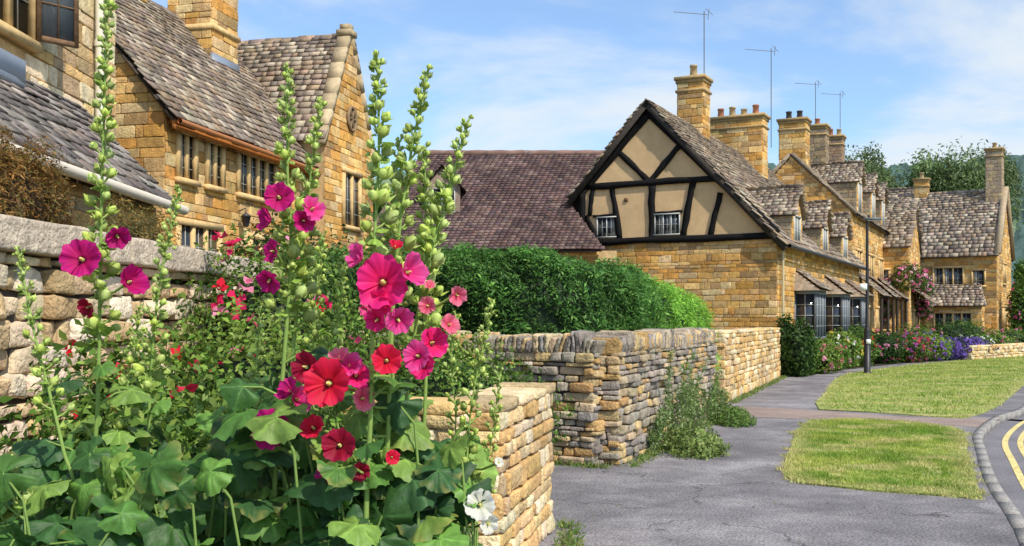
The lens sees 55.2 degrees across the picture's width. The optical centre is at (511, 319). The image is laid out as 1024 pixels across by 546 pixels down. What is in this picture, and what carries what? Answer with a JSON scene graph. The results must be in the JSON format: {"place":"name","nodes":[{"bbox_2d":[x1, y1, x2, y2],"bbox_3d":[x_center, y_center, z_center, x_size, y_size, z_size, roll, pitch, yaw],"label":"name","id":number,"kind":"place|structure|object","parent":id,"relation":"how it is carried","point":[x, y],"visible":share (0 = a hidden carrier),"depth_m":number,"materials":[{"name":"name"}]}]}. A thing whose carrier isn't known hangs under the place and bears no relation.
{"place":"outdoors","nodes":[
{"label":"outdoors","id":0,"kind":"place"},
{"bbox_2d":[0,454,85,545],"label":"hollyhock","id":1,"kind":"object","parent":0,"point":[70,537],"visible":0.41,"depth_m":2.40,"materials":[{"name":"green plant"}]},
{"bbox_2d":[12,245,107,518],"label":"hollyhock","id":2,"kind":"object","parent":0,"point":[40,495],"visible":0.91,"depth_m":2.49,"materials":[{"name":"green plant"}]},
{"bbox_2d":[11,0,156,545],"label":"hollyhock","id":3,"kind":"object","parent":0,"point":[85,256],"visible":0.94,"depth_m":2.59,"materials":[{"name":"green plant"}]},
{"bbox_2d":[55,303,144,517],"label":"hollyhock","id":4,"kind":"object","parent":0,"point":[118,436],"visible":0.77,"depth_m":2.69,"materials":[{"name":"green plant"}]},
{"bbox_2d":[132,184,183,500],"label":"hollyhock","id":5,"kind":"object","parent":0,"point":[161,407],"visible":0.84,"depth_m":2.85,"materials":[{"name":"green plant"}]},
{"bbox_2d":[227,302,291,513],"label":"hollyhock","id":6,"kind":"object","parent":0,"point":[248,374],"visible":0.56,"depth_m":2.80,"materials":[{"name":"green plant"}]},
{"bbox_2d":[232,243,299,289],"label":"copper shrub","id":7,"kind":"object","parent":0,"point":[258,248],"visible":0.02,"depth_m":10.58,"materials":[{"name":"red plant"}]},
{"bbox_2d":[220,62,329,545],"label":"hollyhock","id":8,"kind":"object","parent":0,"point":[236,394],"visible":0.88,"depth_m":2.44,"materials":[{"name":"green plant"}]},
{"bbox_2d":[244,96,326,532],"bbox_3d":[-0.560,0.563,2.577,0.256,2.274,0.387,0,0,-37],"label":"hollyhock","id":9,"kind":"object","parent":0,"point":[310,315],"visible":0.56,"depth_m":2.54,"materials":[{"name":"green plant"}]},
{"bbox_2d":[290,230,328,506],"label":"hollyhock","id":10,"kind":"object","parent":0,"point":[312,304],"visible":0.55,"depth_m":2.70,"materials":[{"name":"green plant"}]},
{"bbox_2d":[308,255,379,528],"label":"hollyhock","id":11,"kind":"object","parent":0,"point":[340,343],"visible":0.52,"depth_m":2.70,"materials":[{"name":"green plant"}]},
{"bbox_2d":[281,50,429,545],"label":"hollyhock","id":12,"kind":"object","parent":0,"point":[381,284],"visible":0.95,"depth_m":2.25,"materials":[{"name":"plant"}]},
{"bbox_2d":[290,64,467,545],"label":"hollyhock","id":13,"kind":"object","parent":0,"point":[325,380],"visible":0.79,"depth_m":2.32,"materials":[{"name":"plant"}]},
{"bbox_2d":[343,133,444,514],"bbox_3d":[-0.309,0.616,2.496,0.301,2.168,0.372,0,0,0],"label":"hollyhock","id":14,"kind":"object","parent":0,"point":[415,497],"visible":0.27,"depth_m":2.36,"materials":[{"name":"green plant"}]},
{"bbox_2d":[342,114,473,504],"bbox_3d":[-0.244,0.591,2.543,0.394,2.218,0.396,0,0,0],"label":"hollyhock","id":15,"kind":"object","parent":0,"point":[436,343],"visible":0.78,"depth_m":2.43,"materials":[{"name":"plant"}]},
{"bbox_2d":[397,141,449,506],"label":"hollyhock","id":16,"kind":"object","parent":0,"point":[434,319],"visible":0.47,"depth_m":2.59,"materials":[{"name":"green plant"}]},
{"bbox_2d":[414,311,465,516],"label":"hollyhock","id":17,"kind":"object","parent":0,"point":[451,382],"visible":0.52,"depth_m":2.60,"materials":[{"name":"green plant"}]},
{"bbox_2d":[451,297,503,534],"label":"hollyhock","id":18,"kind":"object","parent":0,"point":[489,522],"visible":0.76,"depth_m":2.53,"materials":[{"name":"green plant"}]},
{"bbox_2d":[474,366,503,545],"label":"hollyhock","id":19,"kind":"object","parent":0,"point":[495,429],"visible":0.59,"depth_m":2.70,"materials":[{"name":"green plant"}]},
{"bbox_2d":[373,150,616,264],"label":"clay tiled barn","id":20,"kind":"structure","parent":0,"point":[503,199],"depth_m":33.26,"materials":[{"name":"tile"}]},
{"bbox_2d":[430,189,453,210],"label":"windows","id":21,"kind":"structure","parent":20,"relation":"in","point":[435,190],"depth_m":32.99,"materials":[{"name":"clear glass"}]},
{"bbox_2d":[152,0,1023,178],"label":"sky","id":22,"kind":"structure","parent":0,"point":[910,75],"materials":[{"name":"blue"}]},
{"bbox_2d":[373,155,1023,285],"bbox_3d":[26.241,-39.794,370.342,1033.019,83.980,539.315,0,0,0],"label":"hills","id":23,"kind":"structure","parent":0,"point":[1018,235],"depth_m":343.85,"materials":[{"name":"green plant"}]},
{"bbox_2d":[539,359,1023,545],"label":"pavement","id":24,"kind":"structure","parent":0,"point":[647,514],"depth_m":9.03,"materials":[{"name":"grey asphalt"}]},
{"bbox_2d":[0,0,188,236],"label":"cottage with drainpipe","id":25,"kind":"object","parent":24,"relation":"on","point":[50,50],"visible":0.41,"depth_m":10.95,"materials":[{"name":"stone"}]},
{"bbox_2d":[0,0,73,41],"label":"windows","id":26,"kind":"structure","parent":25,"relation":"in","point":[49,12],"depth_m":11.04,"materials":[{"name":"black glass"}]},
{"bbox_2d":[114,0,373,260],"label":"walls","id":27,"kind":"structure","parent":24,"relation":"on","point":[223,14],"depth_m":20.58,"materials":[{"name":"stone"}]},
{"bbox_2d":[114,0,360,167],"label":"roof tiles","id":28,"kind":"object","parent":27,"relation":"attached to","point":[180,71],"visible":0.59,"depth_m":21.21,"materials":[{"name":"stone"}]},
{"bbox_2d":[167,114,314,175],"bbox_3d":[-5.392,-3.540,20.264,0.220,0.280,5.950,0,0,13],"label":"timber frame","id":29,"kind":"object","parent":27,"relation":"attached to","point":[176,125],"visible":0.3,"depth_m":19.11,"materials":[{"name":"brown wood"}]},
{"bbox_2d":[114,2,371,251],"bbox_3d":[-7.908,-4.050,22.508,6.500,11.500,8.980,0,0,13],"label":"mortar","id":30,"kind":"object","parent":27,"relation":"attached to","point":[320,189],"visible":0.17,"depth_m":23.14,"materials":[{"name":"beige concrete"}]},
{"bbox_2d":[178,52,321,226],"bbox_3d":[-6.176,-3.975,20.446,2.110,4.150,5.950,0,0,13],"label":"metalwork","id":31,"kind":"object","parent":27,"relation":"attached to","point":[245,217],"visible":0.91,"depth_m":19.90,"materials":[{"name":"metal"}]},
{"bbox_2d":[174,22,374,252],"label":"trim","id":32,"kind":"structure","parent":27,"relation":"attached to","point":[344,33],"depth_m":21.10,"materials":[{"name":"stone"}]},
{"bbox_2d":[182,135,357,251],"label":"windows","id":33,"kind":"structure","parent":32,"relation":"attached to","point":[214,244],"depth_m":20.20,"materials":[{"name":"black glass"}]},
{"bbox_2d":[182,134,357,250],"bbox_3d":[-5.090,-1.675,21.602,0.281,3.950,7.694,0,0,17],"label":"paintwork","id":34,"kind":"object","parent":32,"relation":"attached to","point":[252,186],"visible":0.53,"depth_m":20.55,"materials":[{"name":"paint"}]},
{"bbox_2d":[373,183,392,220],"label":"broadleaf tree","id":35,"kind":"object","parent":24,"relation":"on","point":[380,208],"depth_m":43.27,"materials":[{"name":"green plant"}]},
{"bbox_2d":[323,310,532,392],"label":"garden shrub","id":36,"kind":"object","parent":24,"relation":"on","point":[405,338],"visible":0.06,"depth_m":10.47,"materials":[{"name":"green plant"}]},
{"bbox_2d":[351,339,579,465],"bbox_3d":[-0.550,0.944,9.202,2.354,1.520,1.509,0,0,0],"label":"garden shrub","id":37,"kind":"object","parent":24,"relation":"on","point":[438,385],"visible":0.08,"depth_m":9.03,"materials":[{"name":"green plant"}]},
{"bbox_2d":[645,349,731,452],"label":"wall weeds","id":38,"kind":"object","parent":24,"relation":"on","point":[712,409],"depth_m":13.94,"materials":[{"name":"green plant"}]},
{"bbox_2d":[659,422,732,459],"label":"wall grass","id":39,"kind":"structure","parent":24,"relation":"on","point":[701,444],"depth_m":12.27,"materials":[{"name":"green plant"}]},
{"bbox_2d":[565,8,873,363],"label":"timber framed cottage","id":40,"kind":"structure","parent":24,"relation":"on","point":[723,220],"depth_m":31.93,"materials":[{"name":"stone"}]},
{"bbox_2d":[598,214,859,335],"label":"windows","id":41,"kind":"structure","parent":40,"relation":"in","point":[800,298],"depth_m":32.55,"materials":[{"name":"black glass"}]},
{"bbox_2d":[710,403,756,427],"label":"wall grass","id":42,"kind":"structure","parent":24,"relation":"on","point":[738,418],"depth_m":15.72,"materials":[{"name":"green plant"}]},
{"bbox_2d":[552,374,981,545],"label":"pavement tufts","id":43,"kind":"object","parent":24,"relation":"on","point":[572,532],"visible":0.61,"depth_m":11.32,"materials":[{"name":"green plant"}]},
{"bbox_2d":[775,122,884,334],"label":"walls","id":44,"kind":"structure","parent":24,"relation":"on","point":[804,141],"depth_m":45.84,"materials":[{"name":"stone"}]},
{"bbox_2d":[772,116,883,333],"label":"trim","id":45,"kind":"structure","parent":44,"relation":"attached to","point":[808,120],"depth_m":46.13,"materials":[{"name":"stone"}]},
{"bbox_2d":[786,110,841,134],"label":"chimney pots","id":46,"kind":"object","parent":45,"relation":"on","point":[799,114],"visible":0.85,"depth_m":46.21,"materials":[{"name":"ceramic"}]},
{"bbox_2d":[798,80,842,118],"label":"metalwork","id":47,"kind":"object","parent":45,"relation":"on","point":[815,84],"visible":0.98,"depth_m":51.04,"materials":[{"name":"metal"}]},
{"bbox_2d":[858,182,885,230],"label":"paintwork","id":48,"kind":"object","parent":45,"relation":"attached to","point":[873,202],"visible":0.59,"depth_m":49.26,"materials":[{"name":"paint"}]},
{"bbox_2d":[772,153,909,299],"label":"roof tiles","id":49,"kind":"object","parent":44,"relation":"attached to","point":[841,172],"visible":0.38,"depth_m":46.15,"materials":[{"name":"stone"}]},
{"bbox_2d":[776,123,883,328],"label":"mortar","id":50,"kind":"object","parent":24,"relation":"on","point":[833,188],"visible":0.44,"depth_m":45.59,"materials":[{"name":"beige concrete"}]},
{"bbox_2d":[730,406,1000,426],"bbox_3d":[5.684,1.696,17.270,5.077,0.001,2.315,0,0,32],"label":"driveway crossing","id":51,"kind":"object","parent":24,"relation":"on","point":[799,413],"visible":0.78,"depth_m":17.22,"materials":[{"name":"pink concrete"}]},
{"bbox_2d":[786,359,953,376],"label":"flower bed soil","id":52,"kind":"structure","parent":24,"relation":"on","point":[876,364],"depth_m":37.29,"materials":[{"name":"brown soil"}]},
{"bbox_2d":[780,316,821,376],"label":"shrub","id":53,"kind":"object","parent":52,"relation":"on","point":[800,350],"visible":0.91,"depth_m":29.12,"materials":[{"name":"green plant"}]},
{"bbox_2d":[792,330,822,374],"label":"shrub","id":54,"kind":"object","parent":52,"relation":"on","point":[817,359],"visible":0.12,"depth_m":29.94,"materials":[{"name":"green plant"}]},
{"bbox_2d":[812,336,848,373],"bbox_3d":[9.698,1.134,31.239,1.812,1.337,1.835,0,0,-20],"label":"flower bed","id":55,"kind":"object","parent":52,"relation":"on","point":[828,360],"visible":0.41,"depth_m":30.77,"materials":[{"name":"green plant"}]},
{"bbox_2d":[823,327,863,370],"bbox_3d":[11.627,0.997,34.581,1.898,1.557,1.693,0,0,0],"label":"flower bed","id":56,"kind":"object","parent":52,"relation":"on","point":[852,344],"visible":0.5,"depth_m":34.19,"materials":[{"name":"green plant"}]},
{"bbox_2d":[848,320,863,363],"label":"shrub","id":57,"kind":"object","parent":52,"relation":"on","point":[855,327],"visible":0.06,"depth_m":37.63,"materials":[{"name":"green plant"}]},
{"bbox_2d":[840,324,881,366],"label":"flowering bush","id":58,"kind":"object","parent":52,"relation":"on","point":[873,346],"visible":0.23,"depth_m":35.64,"materials":[{"name":"green plant"}]},
{"bbox_2d":[870,329,910,363],"bbox_3d":[14.384,1.075,38.250,2.078,1.466,2.178,0,0,0],"label":"flower bed","id":59,"kind":"object","parent":52,"relation":"on","point":[889,346],"visible":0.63,"depth_m":37.72,"materials":[{"name":"green plant"}]},
{"bbox_2d":[880,297,906,333],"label":"timber frame","id":60,"kind":"object","parent":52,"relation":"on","point":[893,313],"visible":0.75,"depth_m":47.75,"materials":[{"name":"brown wood"}]},
{"bbox_2d":[776,273,1023,376],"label":"climbing ivy","id":61,"kind":"object","parent":52,"relation":"on","point":[1015,307],"visible":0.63,"depth_m":58.97,"materials":[{"name":"green plant"}]},
{"bbox_2d":[882,260,934,328],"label":"climbing rose","id":62,"kind":"object","parent":52,"relation":"on","point":[921,281],"visible":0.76,"depth_m":53.37,"materials":[{"name":"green plant"}]},
{"bbox_2d":[888,330,935,362],"bbox_3d":[15.805,1.105,39.446,2.284,1.399,2.386,0,0,0],"label":"flower bed","id":63,"kind":"object","parent":52,"relation":"on","point":[917,347],"visible":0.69,"depth_m":38.83,"materials":[{"name":"green plant"}]},
{"bbox_2d":[893,322,948,339],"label":"flower bed","id":64,"kind":"object","parent":52,"relation":"on","point":[907,329],"visible":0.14,"depth_m":42.24,"materials":[{"name":"green plant"}]},
{"bbox_2d":[907,329,957,361],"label":"flower bed","id":65,"kind":"object","parent":52,"relation":"on","point":[939,348],"visible":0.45,"depth_m":40.05,"materials":[{"name":"green plant"}]},
{"bbox_2d":[928,336,971,359],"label":"flower bed","id":66,"kind":"object","parent":52,"relation":"on","point":[957,354],"visible":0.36,"depth_m":41.06,"materials":[{"name":"purple plant"}]},
{"bbox_2d":[922,316,987,340],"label":"shrub","id":67,"kind":"object","parent":52,"relation":"on","point":[952,330],"visible":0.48,"depth_m":46.42,"materials":[{"name":"green plant"}]},
{"bbox_2d":[945,318,992,335],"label":"shrub","id":68,"kind":"object","parent":52,"relation":"on","point":[977,328],"visible":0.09,"depth_m":54.44,"materials":[{"name":"green plant"}]},
{"bbox_2d":[949,335,998,352],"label":"flower bed","id":69,"kind":"object","parent":52,"relation":"on","point":[972,340],"visible":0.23,"depth_m":43.00,"materials":[{"name":"purple plant"}]},
{"bbox_2d":[954,332,994,343],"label":"flower bed","id":70,"kind":"object","parent":52,"relation":"on","point":[984,338],"visible":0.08,"depth_m":45.65,"materials":[{"name":"green plant"}]},
{"bbox_2d":[974,327,1023,343],"bbox_3d":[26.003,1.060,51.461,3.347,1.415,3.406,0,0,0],"label":"flower bed","id":71,"kind":"object","parent":52,"relation":"on","point":[1016,333],"visible":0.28,"depth_m":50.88,"materials":[{"name":"green plant"}]},
{"bbox_2d":[845,141,903,187],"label":"willow tree","id":72,"kind":"object","parent":24,"relation":"on","point":[877,167],"visible":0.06,"depth_m":81.28,"materials":[{"name":"green plant"}]},
{"bbox_2d":[775,417,992,499],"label":"verge","id":73,"kind":"structure","parent":24,"relation":"on","point":[964,447],"depth_m":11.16,"materials":[{"name":"green plant"}]},
{"bbox_2d":[882,200,939,333],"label":"rose covered cottage","id":74,"kind":"structure","parent":24,"relation":"on","point":[903,240],"depth_m":53.60,"materials":[{"name":"beige stone"}]},
{"bbox_2d":[883,270,887,328],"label":"windows","id":75,"kind":"structure","parent":74,"relation":"in","point":[885,271],"depth_m":53.20,"materials":[{"name":"black glass"}]},
{"bbox_2d":[815,355,1023,417],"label":"verge","id":76,"kind":"structure","parent":24,"relation":"on","point":[877,400],"depth_m":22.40,"materials":[{"name":"green plant"}]},
{"bbox_2d":[860,215,881,372],"bbox_3d":[11.330,-0.810,30.978,0.667,5.020,0.257,0,0,13],"label":"street lamp","id":77,"kind":"object","parent":76,"relation":"on","point":[867,341],"visible":0.95,"depth_m":30.95,"materials":[{"name":"metal"}]},
{"bbox_2d":[962,343,1023,359],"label":"stones","id":78,"kind":"object","parent":76,"relation":"on","point":[1004,349],"visible":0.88,"depth_m":43.10,"materials":[{"name":"beige stone"}]},
{"bbox_2d":[882,136,1014,214],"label":"willow tree","id":79,"kind":"object","parent":24,"relation":"on","point":[944,179],"visible":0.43,"depth_m":82.38,"materials":[{"name":"green plant"}]},
{"bbox_2d":[914,151,1010,333],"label":"walls","id":80,"kind":"structure","parent":24,"relation":"on","point":[994,270],"depth_m":60.54,"materials":[{"name":"stone"}]},
{"bbox_2d":[888,189,1013,306],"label":"roof tiles","id":81,"kind":"object","parent":80,"relation":"attached to","point":[960,223],"visible":0.51,"depth_m":61.12,"materials":[{"name":"stone"}]},
{"bbox_2d":[912,147,1015,329],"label":"trim","id":82,"kind":"structure","parent":80,"relation":"attached to","point":[1005,201],"depth_m":60.85,"materials":[{"name":"stone"}]},
{"bbox_2d":[919,142,996,177],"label":"chimney pots","id":83,"kind":"object","parent":82,"relation":"on","point":[993,146],"visible":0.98,"depth_m":64.55,"materials":[{"name":"ceramic"}]},
{"bbox_2d":[934,268,983,328],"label":"windows","id":84,"kind":"structure","parent":82,"relation":"attached to","point":[948,275],"depth_m":60.09,"materials":[{"name":"black glass"}]},
{"bbox_2d":[934,271,983,324],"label":"paintwork","id":85,"kind":"object","parent":82,"relation":"attached to","point":[978,275],"visible":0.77,"depth_m":59.52,"materials":[{"name":"paint"}]},
{"bbox_2d":[918,151,1009,331],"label":"mortar","id":86,"kind":"object","parent":24,"relation":"on","point":[974,260],"visible":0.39,"depth_m":60.10,"materials":[{"name":"beige concrete"}]},
{"bbox_2d":[961,139,1023,230],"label":"willow tree","id":87,"kind":"object","parent":24,"relation":"on","point":[1009,171],"visible":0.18,"depth_m":84.76,"materials":[{"name":"green plant"}]},
{"label":"flower bed soil","id":88,"kind":"structure","parent":24,"relation":"on","visible":0},
{"bbox_2d":[0,119,79,225],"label":"brown conifer","id":89,"kind":"object","parent":88,"relation":"on","point":[21,191],"visible":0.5,"depth_m":7.08,"materials":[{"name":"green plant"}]},
{"bbox_2d":[0,264,235,466],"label":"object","id":90,"kind":"object","parent":88,"relation":"on","point":[9,293],"depth_m":5.86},
{"bbox_2d":[0,214,273,280],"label":"coping","id":91,"kind":"object","parent":90,"relation":"on","point":[34,238],"visible":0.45,"depth_m":6.33,"materials":[{"name":"stone"}]},
{"bbox_2d":[17,307,223,470],"bbox_3d":[-1.972,0.801,5.102,1.156,1.762,1.102,0,0,0],"label":"rose bush","id":92,"kind":"object","parent":88,"relation":"on","point":[115,356],"visible":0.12,"depth_m":5.03,"materials":[{"name":"green plant"}]},
{"bbox_2d":[0,251,254,454],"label":"stones","id":93,"kind":"object","parent":88,"relation":"on","point":[17,380],"visible":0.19,"depth_m":5.82,"materials":[{"name":"beige stone"}]},
{"bbox_2d":[74,189,184,245],"bbox_3d":[-3.554,-0.441,9.102,1.052,1.544,1.912,0,0,0],"label":"brown conifer","id":94,"kind":"object","parent":88,"relation":"on","point":[141,231],"visible":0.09,"depth_m":8.99,"materials":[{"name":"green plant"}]},
{"bbox_2d":[0,330,478,537],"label":"garden undergrowth","id":95,"kind":"object","parent":88,"relation":"on","point":[175,426],"visible":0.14,"depth_m":3.54,"materials":[{"name":"green plant"}]},
{"bbox_2d":[0,370,498,545],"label":"hollyhock undergrowth","id":96,"kind":"object","parent":88,"relation":"on","point":[187,508],"visible":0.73,"depth_m":2.39,"materials":[{"name":"green plant"}]},
{"bbox_2d":[129,277,421,443],"bbox_3d":[-1.451,0.713,5.573,1.514,1.911,1.417,0,0,40],"label":"rose bush","id":97,"kind":"object","parent":88,"relation":"on","point":[238,370],"visible":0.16,"depth_m":5.44,"materials":[{"name":"green plant"}]},
{"bbox_2d":[167,223,393,388],"bbox_3d":[-1.956,0.360,7.900,2.015,2.234,1.565,0,0,0],"label":"rose bush","id":98,"kind":"object","parent":88,"relation":"on","point":[252,297],"visible":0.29,"depth_m":7.65,"materials":[{"name":"green plant"}]},
{"bbox_2d":[217,209,367,350],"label":"dark shrub","id":99,"kind":"object","parent":88,"relation":"on","point":[268,237],"visible":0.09,"depth_m":12.46,"materials":[{"name":"green plant"}]},
{"bbox_2d":[169,382,555,545],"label":"stones","id":100,"kind":"object","parent":88,"relation":"on","point":[523,510],"visible":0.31,"depth_m":6.68,"materials":[{"name":"beige stone"}]},
{"bbox_2d":[315,241,721,386],"bbox_3d":[0.375,0.275,17.284,6.014,3.002,8.513,0,0,28],"label":"yew hedge","id":101,"kind":"object","parent":88,"relation":"on","point":[542,290],"visible":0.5,"depth_m":13.37,"materials":[{"name":"green plant"}]},
{"bbox_2d":[337,327,717,465],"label":"stones","id":102,"kind":"object","parent":88,"relation":"on","point":[578,350],"visible":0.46,"depth_m":11.68,"materials":[{"name":"beige stone"}]},
{"bbox_2d":[460,346,710,464],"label":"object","id":103,"kind":"object","parent":88,"relation":"on","point":[562,392],"visible":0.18,"depth_m":11.61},
{"bbox_2d":[715,327,780,401],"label":"stones","id":104,"kind":"object","parent":88,"relation":"on","point":[740,376],"visible":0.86,"depth_m":22.73,"materials":[{"name":"beige stone"}]},
{"bbox_2d":[983,415,1023,517],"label":"road","id":105,"kind":"structure","parent":0,"point":[1007,479],"depth_m":12.73,"materials":[{"name":"grey asphalt"}]},
{"bbox_2d":[973,404,1023,545],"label":"kerb","id":106,"kind":"structure","parent":105,"relation":"on","point":[1010,509],"depth_m":10.86,"materials":[{"name":"stone"}]},
{"bbox_2d":[1002,421,1023,488],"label":"double yellow lines","id":107,"kind":"object","parent":105,"relation":"on","point":[1014,464],"visible":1,"depth_m":13.58,"materials":[{"name":"paint"}]},
{"bbox_2d":[1011,261,1023,294],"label":"broadleaf tree","id":108,"kind":"object","parent":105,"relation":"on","point":[1021,269],"visible":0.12,"depth_m":66.23,"materials":[{"name":"green plant"}]},
{"bbox_2d":[1011,258,1023,278],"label":"broadleaf tree","id":109,"kind":"object","parent":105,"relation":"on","point":[1016,266],"visible":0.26,"depth_m":72.92,"materials":[{"name":"green plant"}]},
{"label":"walls","id":110,"kind":"object","parent":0,"visible":0},
{"bbox_2d":[888,187,913,194],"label":"roof tiles","id":111,"kind":"object","parent":110,"relation":"on","point":[901,190],"visible":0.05,"depth_m":67.77,"materials":[{"name":"stone"}]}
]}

